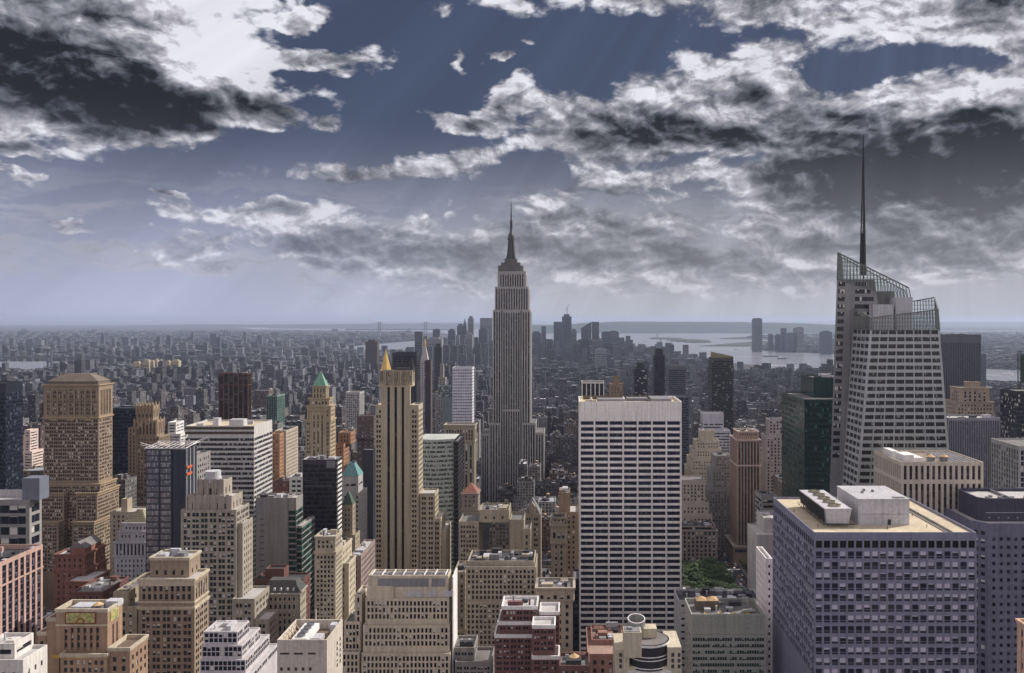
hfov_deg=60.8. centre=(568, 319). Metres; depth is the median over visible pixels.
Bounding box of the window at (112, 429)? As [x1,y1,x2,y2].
[112,429,127,430]
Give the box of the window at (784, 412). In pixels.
[782,410,803,422]
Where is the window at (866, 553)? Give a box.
[864,551,869,557]
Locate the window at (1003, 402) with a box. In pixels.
[1001,401,1015,405]
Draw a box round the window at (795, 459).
[782,450,803,465]
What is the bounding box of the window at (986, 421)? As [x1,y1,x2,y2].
[986,421,986,487]
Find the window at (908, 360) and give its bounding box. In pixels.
[906,358,912,362]
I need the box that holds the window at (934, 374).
[933,373,940,376]
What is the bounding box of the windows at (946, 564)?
[774,523,974,672]
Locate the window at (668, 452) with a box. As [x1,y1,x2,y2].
[667,451,679,454]
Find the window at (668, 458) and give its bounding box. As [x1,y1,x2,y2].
[667,457,679,460]
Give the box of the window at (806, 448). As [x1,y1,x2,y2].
[805,447,830,449]
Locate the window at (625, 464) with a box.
[624,463,636,466]
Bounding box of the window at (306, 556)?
[302,548,313,562]
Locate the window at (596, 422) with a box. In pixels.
[595,421,607,424]
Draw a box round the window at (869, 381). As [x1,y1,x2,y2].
[868,380,875,383]
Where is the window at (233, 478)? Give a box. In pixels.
[232,477,253,479]
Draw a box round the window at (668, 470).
[667,469,679,472]
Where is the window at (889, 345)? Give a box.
[888,344,895,347]
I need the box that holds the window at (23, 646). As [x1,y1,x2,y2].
[17,640,30,651]
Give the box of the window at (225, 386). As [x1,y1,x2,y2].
[224,385,227,419]
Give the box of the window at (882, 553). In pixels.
[880,551,885,557]
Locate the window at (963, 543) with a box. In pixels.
[961,541,965,547]
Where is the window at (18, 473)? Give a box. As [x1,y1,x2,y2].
[6,471,22,477]
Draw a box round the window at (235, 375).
[234,374,237,383]
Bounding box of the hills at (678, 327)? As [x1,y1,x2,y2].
[532,321,834,332]
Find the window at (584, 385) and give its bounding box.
[583,384,585,395]
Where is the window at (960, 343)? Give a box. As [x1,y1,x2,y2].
[960,343,960,385]
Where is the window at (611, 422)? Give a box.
[610,421,621,424]
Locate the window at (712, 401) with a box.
[712,401,732,402]
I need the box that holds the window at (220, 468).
[211,467,253,469]
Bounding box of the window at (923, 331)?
[922,330,929,333]
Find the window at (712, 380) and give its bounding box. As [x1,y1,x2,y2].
[712,380,732,381]
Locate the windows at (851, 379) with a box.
[843,377,945,485]
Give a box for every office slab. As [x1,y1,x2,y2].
[256,492,314,618]
[303,454,341,538]
[362,448,374,538]
[573,569,578,650]
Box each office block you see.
[0,475,48,543]
[0,544,43,644]
[0,632,46,672]
[185,418,271,585]
[200,620,276,672]
[266,393,284,425]
[277,619,342,672]
[343,568,456,672]
[346,391,363,449]
[355,414,374,469]
[453,561,466,635]
[454,635,493,672]
[459,501,531,560]
[466,547,537,646]
[535,577,575,651]
[556,486,577,576]
[581,380,603,395]
[666,365,685,394]
[674,587,755,672]
[685,596,764,672]
[698,412,729,454]
[755,490,777,522]
[773,486,976,672]
[874,448,982,514]
[991,438,1023,487]
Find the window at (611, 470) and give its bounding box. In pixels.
[610,469,621,472]
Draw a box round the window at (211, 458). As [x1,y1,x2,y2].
[211,458,253,459]
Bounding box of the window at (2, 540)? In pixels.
[0,538,25,543]
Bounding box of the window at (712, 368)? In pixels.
[712,368,732,369]
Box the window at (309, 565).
[302,560,313,571]
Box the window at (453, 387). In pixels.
[453,387,471,388]
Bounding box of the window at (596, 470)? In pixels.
[595,469,607,472]
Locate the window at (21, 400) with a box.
[6,399,22,403]
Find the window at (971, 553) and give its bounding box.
[969,551,974,557]
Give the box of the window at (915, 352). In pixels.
[914,351,921,354]
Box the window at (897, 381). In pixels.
[896,380,903,383]
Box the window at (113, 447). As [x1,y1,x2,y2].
[112,446,127,448]
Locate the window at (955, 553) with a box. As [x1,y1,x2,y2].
[953,551,957,557]
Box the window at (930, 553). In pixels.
[928,551,933,557]
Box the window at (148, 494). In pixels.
[147,493,169,496]
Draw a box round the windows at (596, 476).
[581,475,679,651]
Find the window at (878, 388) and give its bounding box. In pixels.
[877,387,884,390]
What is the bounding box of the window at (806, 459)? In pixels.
[805,458,830,460]
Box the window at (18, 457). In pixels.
[6,455,22,461]
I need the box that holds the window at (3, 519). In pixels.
[0,516,25,523]
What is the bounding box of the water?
[0,321,1023,380]
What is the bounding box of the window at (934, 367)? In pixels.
[933,366,940,369]
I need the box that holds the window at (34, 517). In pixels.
[32,513,37,522]
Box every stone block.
[110,497,145,576]
[289,473,302,492]
[313,528,342,618]
[341,537,355,648]
[352,539,374,591]
[549,512,567,576]
[682,476,711,520]
[682,520,717,563]
[748,510,772,672]
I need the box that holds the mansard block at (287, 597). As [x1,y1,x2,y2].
[266,577,307,636]
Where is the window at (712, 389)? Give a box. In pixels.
[712,389,732,390]
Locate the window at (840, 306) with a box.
[838,304,843,308]
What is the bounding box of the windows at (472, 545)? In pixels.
[461,545,527,560]
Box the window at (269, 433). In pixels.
[254,432,271,440]
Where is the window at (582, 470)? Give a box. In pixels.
[581,469,593,472]
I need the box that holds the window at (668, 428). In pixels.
[667,427,679,430]
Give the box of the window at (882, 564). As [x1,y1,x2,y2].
[880,562,885,568]
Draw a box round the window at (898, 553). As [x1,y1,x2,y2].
[896,551,901,557]
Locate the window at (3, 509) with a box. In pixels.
[0,506,25,512]
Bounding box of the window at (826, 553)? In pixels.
[824,551,829,557]
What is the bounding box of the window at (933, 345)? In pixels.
[931,344,938,347]
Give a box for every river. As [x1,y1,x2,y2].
[0,361,58,369]
[340,341,414,350]
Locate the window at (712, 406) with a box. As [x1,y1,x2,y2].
[712,406,732,407]
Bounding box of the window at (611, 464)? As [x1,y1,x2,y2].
[610,463,621,466]
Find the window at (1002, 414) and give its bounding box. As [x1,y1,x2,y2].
[1001,413,1015,418]
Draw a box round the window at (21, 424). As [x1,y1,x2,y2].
[6,423,22,428]
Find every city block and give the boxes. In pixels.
[23,402,27,412]
[23,417,28,424]
[23,423,43,447]
[23,465,43,477]
[26,390,41,398]
[27,393,42,422]
[43,607,54,627]
[45,374,61,383]
[112,473,136,507]
[113,402,119,407]
[122,398,138,404]
[153,395,170,403]
[159,412,166,428]
[164,404,182,432]
[172,390,183,398]
[183,395,195,407]
[184,387,198,398]
[184,411,199,424]
[193,387,209,412]
[203,405,212,409]
[251,413,265,419]
[253,388,273,408]
[255,408,265,414]
[272,420,282,432]
[285,419,304,437]
[286,415,293,419]
[291,404,302,414]
[292,414,304,419]
[298,434,304,444]
[298,445,304,450]
[298,449,304,473]
[335,386,342,391]
[335,404,345,426]
[336,391,339,400]
[336,426,355,452]
[364,394,373,403]
[364,404,370,413]
[474,413,483,433]
[477,409,488,428]
[489,508,519,549]
[497,484,516,502]
[513,475,538,510]
[518,458,527,478]
[529,463,540,482]
[532,406,543,413]
[534,397,545,405]
[535,479,559,496]
[538,496,555,515]
[542,515,550,553]
[542,552,550,565]
[542,567,550,576]
[546,406,556,416]
[546,453,555,478]
[548,397,557,411]
[549,433,552,448]
[550,469,569,486]
[551,459,571,474]
[551,465,563,469]
[551,495,558,503]
[552,416,558,432]
[554,424,563,434]
[556,434,575,462]
[556,474,565,486]
[557,404,566,416]
[559,406,563,424]
[564,419,574,434]
[568,473,577,478]
[570,478,577,492]
[571,409,577,420]
[686,387,693,417]
[689,422,699,444]
[689,427,691,443]
[692,386,701,398]
[692,397,700,410]
[694,410,701,422]
[703,396,707,409]
[735,419,752,423]
[735,422,751,427]
[736,399,747,419]
[741,390,751,398]
[745,392,757,401]
[747,403,757,408]
[747,536,747,570]
[748,407,758,419]
[757,413,767,423]
[758,392,769,398]
[758,423,765,433]
[768,401,771,408]
[772,409,779,417]
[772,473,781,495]
[778,480,781,496]
[990,390,999,398]
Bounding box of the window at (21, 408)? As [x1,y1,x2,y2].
[6,407,22,412]
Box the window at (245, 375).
[244,374,247,383]
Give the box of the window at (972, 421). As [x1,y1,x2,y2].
[972,421,972,457]
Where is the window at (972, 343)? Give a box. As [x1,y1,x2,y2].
[972,343,972,380]
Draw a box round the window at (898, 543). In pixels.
[896,541,901,547]
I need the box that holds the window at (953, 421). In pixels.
[953,421,953,451]
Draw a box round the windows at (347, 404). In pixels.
[347,404,357,426]
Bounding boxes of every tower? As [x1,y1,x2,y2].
[0,381,22,489]
[10,338,14,344]
[36,598,148,672]
[42,373,120,609]
[57,337,61,345]
[101,333,104,343]
[112,338,115,347]
[112,406,135,474]
[112,509,145,582]
[123,338,130,345]
[128,401,169,505]
[132,361,141,368]
[136,347,140,355]
[137,548,209,672]
[140,434,206,571]
[143,359,150,371]
[156,336,160,346]
[166,335,171,345]
[166,360,170,366]
[172,359,180,366]
[181,469,278,642]
[191,332,193,342]
[197,450,210,478]
[203,342,208,355]
[210,333,217,344]
[216,336,220,347]
[218,372,250,419]
[243,332,246,341]
[257,335,262,344]
[304,373,336,457]
[315,339,321,350]
[342,460,366,543]
[342,491,359,552]
[365,340,378,368]
[375,359,450,568]
[379,350,391,402]
[392,352,419,402]
[415,331,422,359]
[420,340,428,405]
[423,434,463,588]
[425,360,431,433]
[426,337,442,364]
[433,329,440,337]
[435,343,441,390]
[435,364,446,433]
[438,385,451,428]
[443,422,477,488]
[448,329,455,345]
[452,366,473,421]
[456,335,459,365]
[457,324,462,338]
[460,482,480,515]
[462,320,467,343]
[465,333,472,353]
[468,316,473,346]
[479,327,487,364]
[480,318,492,340]
[524,497,541,608]
[532,331,541,358]
[541,326,545,340]
[554,322,562,353]
[562,307,571,345]
[564,347,571,366]
[571,329,576,338]
[578,396,681,651]
[581,322,590,339]
[581,339,588,364]
[592,322,598,339]
[592,340,602,353]
[595,348,606,369]
[601,331,609,347]
[609,331,618,345]
[609,376,622,395]
[613,613,680,672]
[619,338,623,355]
[626,336,629,356]
[633,363,647,395]
[653,348,664,395]
[684,429,721,481]
[705,451,729,550]
[708,352,732,434]
[752,318,761,351]
[756,546,771,672]
[761,417,781,490]
[768,334,772,349]
[775,334,779,350]
[780,328,786,350]
[785,333,795,351]
[793,327,803,350]
[819,331,831,354]
[940,333,980,398]
[944,488,1023,672]
[945,381,995,415]
[946,413,999,487]
[981,354,985,386]
[1000,388,1023,437]
[1015,618,1023,672]
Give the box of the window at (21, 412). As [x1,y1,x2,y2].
[6,411,22,416]
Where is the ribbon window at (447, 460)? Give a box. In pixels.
[423,459,453,461]
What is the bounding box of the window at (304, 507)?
[303,506,335,508]
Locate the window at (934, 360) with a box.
[932,358,939,362]
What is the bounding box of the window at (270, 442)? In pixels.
[254,441,271,449]
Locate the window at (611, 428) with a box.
[610,427,621,430]
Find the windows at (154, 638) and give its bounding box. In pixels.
[148,627,206,672]
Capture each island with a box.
[651,337,681,338]
[671,339,711,342]
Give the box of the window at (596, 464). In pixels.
[595,463,607,466]
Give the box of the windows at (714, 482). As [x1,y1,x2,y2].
[710,482,728,548]
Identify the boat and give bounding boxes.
[733,355,777,356]
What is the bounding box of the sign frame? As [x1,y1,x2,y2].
[1017,351,1023,387]
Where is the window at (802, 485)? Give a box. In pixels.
[782,470,803,487]
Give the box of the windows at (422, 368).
[422,368,424,404]
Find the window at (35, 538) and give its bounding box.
[32,535,37,543]
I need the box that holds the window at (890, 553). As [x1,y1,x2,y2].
[888,551,893,557]
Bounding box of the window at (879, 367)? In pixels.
[878,366,885,369]
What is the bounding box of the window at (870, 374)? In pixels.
[868,373,876,376]
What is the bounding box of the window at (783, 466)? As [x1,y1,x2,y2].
[782,465,803,482]
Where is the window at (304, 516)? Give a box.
[303,515,335,518]
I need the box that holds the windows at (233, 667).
[232,642,276,672]
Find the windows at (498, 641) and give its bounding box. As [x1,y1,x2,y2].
[497,628,557,669]
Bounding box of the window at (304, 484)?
[303,483,335,485]
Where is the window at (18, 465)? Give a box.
[6,463,22,469]
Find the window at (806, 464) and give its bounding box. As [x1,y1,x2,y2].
[805,463,830,466]
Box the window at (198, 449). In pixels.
[197,448,253,450]
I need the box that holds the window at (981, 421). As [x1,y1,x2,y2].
[981,421,981,460]
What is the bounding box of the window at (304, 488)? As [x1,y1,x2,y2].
[303,487,335,490]
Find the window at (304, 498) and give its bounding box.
[303,497,335,499]
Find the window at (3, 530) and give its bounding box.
[0,527,25,534]
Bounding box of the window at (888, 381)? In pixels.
[887,380,894,383]
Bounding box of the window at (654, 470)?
[653,469,664,472]
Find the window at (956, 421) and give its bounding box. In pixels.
[956,421,956,452]
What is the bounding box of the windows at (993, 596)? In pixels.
[992,595,1023,670]
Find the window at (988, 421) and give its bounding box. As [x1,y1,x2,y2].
[988,421,988,487]
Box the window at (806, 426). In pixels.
[805,425,831,428]
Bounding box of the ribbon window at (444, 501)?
[439,500,453,502]
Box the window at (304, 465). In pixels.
[303,464,335,467]
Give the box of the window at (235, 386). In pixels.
[234,385,237,417]
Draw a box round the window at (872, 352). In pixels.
[870,351,877,354]
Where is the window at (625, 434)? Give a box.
[624,433,636,436]
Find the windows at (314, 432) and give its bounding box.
[307,432,328,456]
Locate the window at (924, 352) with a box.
[923,351,930,354]
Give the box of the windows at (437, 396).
[437,396,441,432]
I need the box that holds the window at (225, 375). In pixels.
[224,374,227,383]
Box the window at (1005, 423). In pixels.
[1001,421,1015,426]
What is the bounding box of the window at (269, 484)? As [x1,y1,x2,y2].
[254,482,271,493]
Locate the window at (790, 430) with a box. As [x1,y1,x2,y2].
[782,425,803,438]
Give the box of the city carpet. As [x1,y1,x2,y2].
[0,329,1023,588]
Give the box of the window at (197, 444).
[186,443,253,445]
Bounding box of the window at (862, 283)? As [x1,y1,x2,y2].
[855,282,866,285]
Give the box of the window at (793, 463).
[782,455,803,471]
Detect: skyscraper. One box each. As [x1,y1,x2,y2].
[481,206,544,500]
[724,428,760,564]
[830,135,948,496]
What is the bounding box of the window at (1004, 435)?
[1001,433,1015,437]
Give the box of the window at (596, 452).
[595,451,607,454]
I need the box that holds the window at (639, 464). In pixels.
[638,463,650,466]
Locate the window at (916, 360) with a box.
[914,358,921,362]
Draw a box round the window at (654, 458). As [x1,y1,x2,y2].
[653,457,664,460]
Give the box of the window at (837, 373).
[835,371,841,375]
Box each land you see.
[269,327,479,328]
[702,331,1023,369]
[915,326,1023,329]
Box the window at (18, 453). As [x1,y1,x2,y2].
[6,451,22,457]
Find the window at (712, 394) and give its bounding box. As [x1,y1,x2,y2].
[712,394,732,395]
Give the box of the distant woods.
[3,329,1023,350]
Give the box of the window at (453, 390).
[453,390,471,391]
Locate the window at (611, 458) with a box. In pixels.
[610,457,621,460]
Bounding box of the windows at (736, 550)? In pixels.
[726,459,758,551]
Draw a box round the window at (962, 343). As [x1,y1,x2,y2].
[962,343,962,385]
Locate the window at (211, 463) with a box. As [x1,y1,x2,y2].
[211,463,253,464]
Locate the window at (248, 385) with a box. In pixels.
[248,385,248,419]
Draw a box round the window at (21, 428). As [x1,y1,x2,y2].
[6,427,22,432]
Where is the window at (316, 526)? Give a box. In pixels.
[315,525,335,527]
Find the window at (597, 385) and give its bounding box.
[596,384,598,395]
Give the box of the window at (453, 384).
[453,384,471,385]
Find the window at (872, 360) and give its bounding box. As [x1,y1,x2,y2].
[870,358,877,362]
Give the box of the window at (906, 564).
[904,562,909,568]
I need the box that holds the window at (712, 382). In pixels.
[712,382,732,383]
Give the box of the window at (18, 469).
[6,467,22,473]
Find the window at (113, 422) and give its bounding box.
[112,421,132,423]
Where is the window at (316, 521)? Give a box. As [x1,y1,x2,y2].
[303,520,335,522]
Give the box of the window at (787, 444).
[782,440,803,454]
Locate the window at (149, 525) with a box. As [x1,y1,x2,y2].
[147,523,169,527]
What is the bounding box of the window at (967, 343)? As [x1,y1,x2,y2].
[967,343,967,380]
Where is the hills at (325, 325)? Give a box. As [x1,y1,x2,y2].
[122,323,541,327]
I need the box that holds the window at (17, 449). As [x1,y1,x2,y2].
[6,447,22,453]
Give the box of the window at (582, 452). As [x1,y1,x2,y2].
[581,451,593,454]
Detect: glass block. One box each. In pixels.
[663,395,688,475]
[782,373,833,496]
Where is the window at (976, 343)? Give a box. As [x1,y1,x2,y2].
[976,343,976,380]
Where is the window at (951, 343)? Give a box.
[951,343,951,385]
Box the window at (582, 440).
[581,439,593,442]
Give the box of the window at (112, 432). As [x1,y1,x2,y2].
[112,432,127,433]
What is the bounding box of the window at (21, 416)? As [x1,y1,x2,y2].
[6,415,22,420]
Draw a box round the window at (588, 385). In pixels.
[587,384,589,395]
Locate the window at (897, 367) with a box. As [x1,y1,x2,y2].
[896,366,903,369]
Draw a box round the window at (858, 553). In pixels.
[856,551,861,557]
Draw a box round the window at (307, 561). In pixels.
[302,554,313,568]
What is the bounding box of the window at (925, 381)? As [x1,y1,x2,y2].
[924,380,931,383]
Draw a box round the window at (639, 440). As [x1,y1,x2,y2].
[638,439,650,442]
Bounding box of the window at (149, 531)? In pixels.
[147,529,169,533]
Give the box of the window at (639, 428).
[638,427,650,430]
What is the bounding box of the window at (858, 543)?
[856,541,861,547]
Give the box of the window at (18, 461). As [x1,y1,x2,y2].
[6,459,22,465]
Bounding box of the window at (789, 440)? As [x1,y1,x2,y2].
[782,435,803,449]
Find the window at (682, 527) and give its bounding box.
[682,527,713,528]
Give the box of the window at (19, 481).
[6,479,21,486]
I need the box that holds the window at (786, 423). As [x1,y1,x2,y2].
[782,420,803,433]
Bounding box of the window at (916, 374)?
[915,373,922,376]
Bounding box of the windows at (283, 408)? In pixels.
[267,408,284,424]
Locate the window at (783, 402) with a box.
[782,400,803,411]
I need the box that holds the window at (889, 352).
[888,351,895,354]
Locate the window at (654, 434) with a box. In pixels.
[653,433,664,436]
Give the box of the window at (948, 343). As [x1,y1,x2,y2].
[948,343,948,398]
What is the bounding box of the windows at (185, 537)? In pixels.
[184,530,276,642]
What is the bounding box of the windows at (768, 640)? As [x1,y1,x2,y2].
[768,640,769,672]
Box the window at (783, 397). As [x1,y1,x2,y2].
[782,395,803,405]
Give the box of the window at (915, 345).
[914,344,921,347]
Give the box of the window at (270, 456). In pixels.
[254,455,271,464]
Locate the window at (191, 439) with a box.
[185,438,253,440]
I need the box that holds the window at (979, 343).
[979,343,979,381]
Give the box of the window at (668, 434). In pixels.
[667,433,679,436]
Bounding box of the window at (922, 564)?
[920,562,925,568]
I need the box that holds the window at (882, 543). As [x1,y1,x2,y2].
[880,541,885,547]
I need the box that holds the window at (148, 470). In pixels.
[147,469,169,472]
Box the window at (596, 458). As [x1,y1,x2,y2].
[595,457,607,460]
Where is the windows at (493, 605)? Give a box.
[468,585,533,646]
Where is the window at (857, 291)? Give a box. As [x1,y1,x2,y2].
[855,289,870,293]
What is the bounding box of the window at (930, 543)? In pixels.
[928,541,933,547]
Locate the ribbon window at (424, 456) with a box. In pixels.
[423,454,453,457]
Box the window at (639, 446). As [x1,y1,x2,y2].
[638,445,650,448]
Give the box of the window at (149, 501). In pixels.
[147,499,169,503]
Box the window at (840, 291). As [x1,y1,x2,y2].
[838,289,844,293]
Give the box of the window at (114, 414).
[113,414,134,415]
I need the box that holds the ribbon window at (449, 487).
[423,486,453,488]
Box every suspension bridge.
[0,349,248,366]
[257,339,335,351]
[345,322,456,332]
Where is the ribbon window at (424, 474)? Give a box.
[423,473,453,475]
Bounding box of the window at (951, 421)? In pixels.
[951,421,951,450]
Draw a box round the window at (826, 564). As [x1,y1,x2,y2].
[824,562,829,568]
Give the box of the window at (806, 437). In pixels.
[805,436,830,438]
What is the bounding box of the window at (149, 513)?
[147,511,169,515]
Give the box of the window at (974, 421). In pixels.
[974,421,974,458]
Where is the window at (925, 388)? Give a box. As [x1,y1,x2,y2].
[924,387,932,390]
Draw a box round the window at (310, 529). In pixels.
[302,525,313,537]
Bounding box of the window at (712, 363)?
[712,363,732,364]
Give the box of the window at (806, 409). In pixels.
[805,408,831,411]
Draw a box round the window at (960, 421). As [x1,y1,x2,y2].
[960,421,960,453]
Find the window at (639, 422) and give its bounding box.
[638,421,650,424]
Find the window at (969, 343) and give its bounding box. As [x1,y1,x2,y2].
[969,343,969,380]
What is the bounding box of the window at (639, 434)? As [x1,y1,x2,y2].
[638,433,650,436]
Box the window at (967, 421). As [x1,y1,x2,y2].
[967,421,967,455]
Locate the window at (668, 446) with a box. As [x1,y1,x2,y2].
[667,445,679,448]
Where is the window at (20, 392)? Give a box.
[6,391,22,395]
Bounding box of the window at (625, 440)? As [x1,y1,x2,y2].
[624,439,636,442]
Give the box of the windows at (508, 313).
[482,313,542,500]
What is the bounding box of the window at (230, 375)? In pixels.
[229,374,232,383]
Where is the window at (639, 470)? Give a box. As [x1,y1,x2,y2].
[638,469,650,472]
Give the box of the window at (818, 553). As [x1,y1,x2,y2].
[816,551,821,557]
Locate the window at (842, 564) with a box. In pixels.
[840,562,845,568]
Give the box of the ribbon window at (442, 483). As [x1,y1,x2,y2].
[423,482,453,484]
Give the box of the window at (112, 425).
[112,425,132,426]
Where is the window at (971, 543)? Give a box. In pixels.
[969,541,974,547]
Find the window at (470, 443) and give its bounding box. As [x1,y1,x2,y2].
[470,443,471,482]
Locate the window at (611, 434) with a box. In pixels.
[610,433,621,436]
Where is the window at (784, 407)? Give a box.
[782,405,803,416]
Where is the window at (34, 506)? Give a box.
[32,503,37,511]
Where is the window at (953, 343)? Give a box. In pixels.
[953,343,953,385]
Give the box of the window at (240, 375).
[239,374,242,383]
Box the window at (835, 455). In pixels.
[832,453,838,457]
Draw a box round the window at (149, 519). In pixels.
[147,517,169,521]
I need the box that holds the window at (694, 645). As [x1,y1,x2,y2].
[693,644,763,647]
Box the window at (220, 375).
[219,374,222,383]
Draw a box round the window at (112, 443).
[112,443,127,444]
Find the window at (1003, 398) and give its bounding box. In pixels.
[1001,396,1015,401]
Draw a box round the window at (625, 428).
[624,427,636,430]
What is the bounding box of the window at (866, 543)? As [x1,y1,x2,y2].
[864,541,869,547]
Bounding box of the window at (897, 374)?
[896,373,903,376]
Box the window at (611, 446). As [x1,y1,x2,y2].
[610,445,621,448]
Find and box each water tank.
[93,601,103,607]
[569,653,578,657]
[926,454,934,461]
[939,454,948,461]
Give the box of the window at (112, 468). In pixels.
[112,468,127,469]
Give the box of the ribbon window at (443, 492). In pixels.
[439,491,453,493]
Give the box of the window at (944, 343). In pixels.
[944,343,944,389]
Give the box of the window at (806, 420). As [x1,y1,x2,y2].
[805,419,831,422]
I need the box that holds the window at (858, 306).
[855,304,871,308]
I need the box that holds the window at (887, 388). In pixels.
[886,387,894,390]
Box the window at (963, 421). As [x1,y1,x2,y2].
[963,421,963,454]
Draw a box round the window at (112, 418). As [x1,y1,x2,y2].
[112,418,134,419]
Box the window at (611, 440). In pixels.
[610,439,621,442]
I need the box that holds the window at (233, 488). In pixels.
[232,487,253,489]
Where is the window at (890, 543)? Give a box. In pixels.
[888,541,893,547]
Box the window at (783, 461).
[782,460,803,476]
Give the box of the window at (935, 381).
[933,380,941,383]
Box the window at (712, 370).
[712,370,732,371]
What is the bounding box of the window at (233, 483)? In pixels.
[232,482,253,484]
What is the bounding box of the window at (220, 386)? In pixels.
[219,385,222,419]
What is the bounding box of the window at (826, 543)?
[824,541,829,547]
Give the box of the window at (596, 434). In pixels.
[595,433,607,436]
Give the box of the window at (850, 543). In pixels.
[848,541,853,547]
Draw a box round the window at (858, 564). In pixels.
[856,562,861,568]
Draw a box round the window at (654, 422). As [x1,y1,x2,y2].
[653,421,664,424]
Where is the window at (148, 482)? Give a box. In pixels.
[147,481,169,484]
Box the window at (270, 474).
[254,473,271,483]
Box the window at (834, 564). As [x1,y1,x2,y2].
[832,562,837,568]
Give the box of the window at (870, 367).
[869,366,876,369]
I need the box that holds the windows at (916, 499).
[915,498,957,512]
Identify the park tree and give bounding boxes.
[682,568,688,579]
[682,579,692,586]
[688,567,698,577]
[689,562,699,573]
[689,571,697,578]
[689,581,697,588]
[691,574,703,582]
[696,568,709,576]
[696,577,709,586]
[697,560,705,572]
[699,562,710,573]
[701,572,710,578]
[705,556,717,563]
[707,579,719,588]
[708,566,720,577]
[710,571,717,579]
[716,561,726,571]
[717,565,729,573]
[717,581,729,588]
[720,573,734,583]
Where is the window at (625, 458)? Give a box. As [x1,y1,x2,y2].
[624,457,636,460]
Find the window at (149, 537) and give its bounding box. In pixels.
[147,535,169,539]
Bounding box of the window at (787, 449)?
[782,445,803,460]
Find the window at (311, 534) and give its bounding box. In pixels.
[302,531,313,543]
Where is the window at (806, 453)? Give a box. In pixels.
[805,452,830,455]
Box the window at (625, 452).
[624,451,636,454]
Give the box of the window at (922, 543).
[920,541,925,547]
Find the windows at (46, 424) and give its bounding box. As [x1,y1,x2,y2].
[42,402,117,570]
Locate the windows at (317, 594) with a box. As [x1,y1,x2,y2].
[317,594,332,618]
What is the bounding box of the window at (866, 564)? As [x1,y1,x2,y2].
[864,562,869,568]
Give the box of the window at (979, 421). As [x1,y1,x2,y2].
[979,421,979,460]
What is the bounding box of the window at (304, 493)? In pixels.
[303,492,335,495]
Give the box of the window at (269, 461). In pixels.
[254,459,271,469]
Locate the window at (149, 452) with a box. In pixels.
[147,450,169,454]
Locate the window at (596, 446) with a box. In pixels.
[595,445,607,448]
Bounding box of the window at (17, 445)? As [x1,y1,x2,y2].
[6,443,22,449]
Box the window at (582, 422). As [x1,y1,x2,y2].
[581,421,593,424]
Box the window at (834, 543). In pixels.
[832,541,837,547]
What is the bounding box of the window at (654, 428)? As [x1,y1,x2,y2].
[653,427,664,430]
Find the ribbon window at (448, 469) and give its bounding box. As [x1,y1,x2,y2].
[423,468,453,470]
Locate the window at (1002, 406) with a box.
[1001,405,1015,409]
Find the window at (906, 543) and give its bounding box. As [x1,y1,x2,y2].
[904,541,909,547]
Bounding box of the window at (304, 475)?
[303,474,335,476]
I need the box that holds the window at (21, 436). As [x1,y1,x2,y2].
[6,435,22,440]
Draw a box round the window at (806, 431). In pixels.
[805,430,831,433]
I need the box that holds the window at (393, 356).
[393,356,415,357]
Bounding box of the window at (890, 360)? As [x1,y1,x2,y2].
[888,358,894,362]
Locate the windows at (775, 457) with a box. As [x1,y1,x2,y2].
[768,457,781,490]
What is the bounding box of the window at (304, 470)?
[303,469,335,471]
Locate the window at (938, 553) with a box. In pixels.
[936,551,941,557]
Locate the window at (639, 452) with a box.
[638,451,650,454]
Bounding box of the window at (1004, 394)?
[1001,392,1015,397]
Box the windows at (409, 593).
[407,591,451,596]
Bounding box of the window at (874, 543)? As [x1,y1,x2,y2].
[872,541,877,547]
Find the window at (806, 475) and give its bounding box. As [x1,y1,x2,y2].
[805,474,829,477]
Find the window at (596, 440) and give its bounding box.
[595,439,607,442]
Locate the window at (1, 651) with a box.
[0,650,10,653]
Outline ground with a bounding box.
[0,325,753,588]
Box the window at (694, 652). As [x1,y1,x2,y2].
[693,651,763,653]
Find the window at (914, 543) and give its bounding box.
[912,541,917,547]
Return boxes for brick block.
[52,534,111,609]
[71,575,128,598]
[272,432,283,492]
[273,477,288,492]
[494,594,559,672]
[559,651,589,672]
[586,622,622,672]
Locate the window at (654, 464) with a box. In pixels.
[653,463,664,466]
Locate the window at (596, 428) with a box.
[595,427,607,430]
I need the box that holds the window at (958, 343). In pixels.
[958,343,958,385]
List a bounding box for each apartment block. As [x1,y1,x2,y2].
[24,428,43,469]
[113,572,146,636]
[168,420,184,445]
[275,426,297,492]
[336,430,354,472]
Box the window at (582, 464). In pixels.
[581,463,593,466]
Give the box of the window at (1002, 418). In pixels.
[1001,417,1015,422]
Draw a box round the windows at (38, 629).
[32,626,39,644]
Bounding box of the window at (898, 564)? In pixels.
[896,562,901,568]
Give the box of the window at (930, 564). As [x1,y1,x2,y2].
[928,562,933,568]
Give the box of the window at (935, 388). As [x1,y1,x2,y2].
[934,387,941,390]
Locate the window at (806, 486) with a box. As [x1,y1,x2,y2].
[805,485,829,488]
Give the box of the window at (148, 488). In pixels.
[147,487,169,490]
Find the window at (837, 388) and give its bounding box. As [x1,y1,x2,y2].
[835,386,841,390]
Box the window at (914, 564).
[912,562,917,568]
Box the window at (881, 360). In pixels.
[879,358,886,362]
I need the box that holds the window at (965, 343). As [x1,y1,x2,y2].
[965,343,965,380]
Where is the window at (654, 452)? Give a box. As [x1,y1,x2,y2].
[653,451,664,454]
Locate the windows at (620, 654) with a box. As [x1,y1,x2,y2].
[619,653,680,667]
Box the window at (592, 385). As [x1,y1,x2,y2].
[591,384,594,395]
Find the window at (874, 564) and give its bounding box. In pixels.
[872,562,877,568]
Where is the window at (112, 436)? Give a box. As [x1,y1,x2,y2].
[112,436,127,437]
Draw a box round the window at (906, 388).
[905,387,913,390]
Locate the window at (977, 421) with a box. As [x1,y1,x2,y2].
[977,421,977,459]

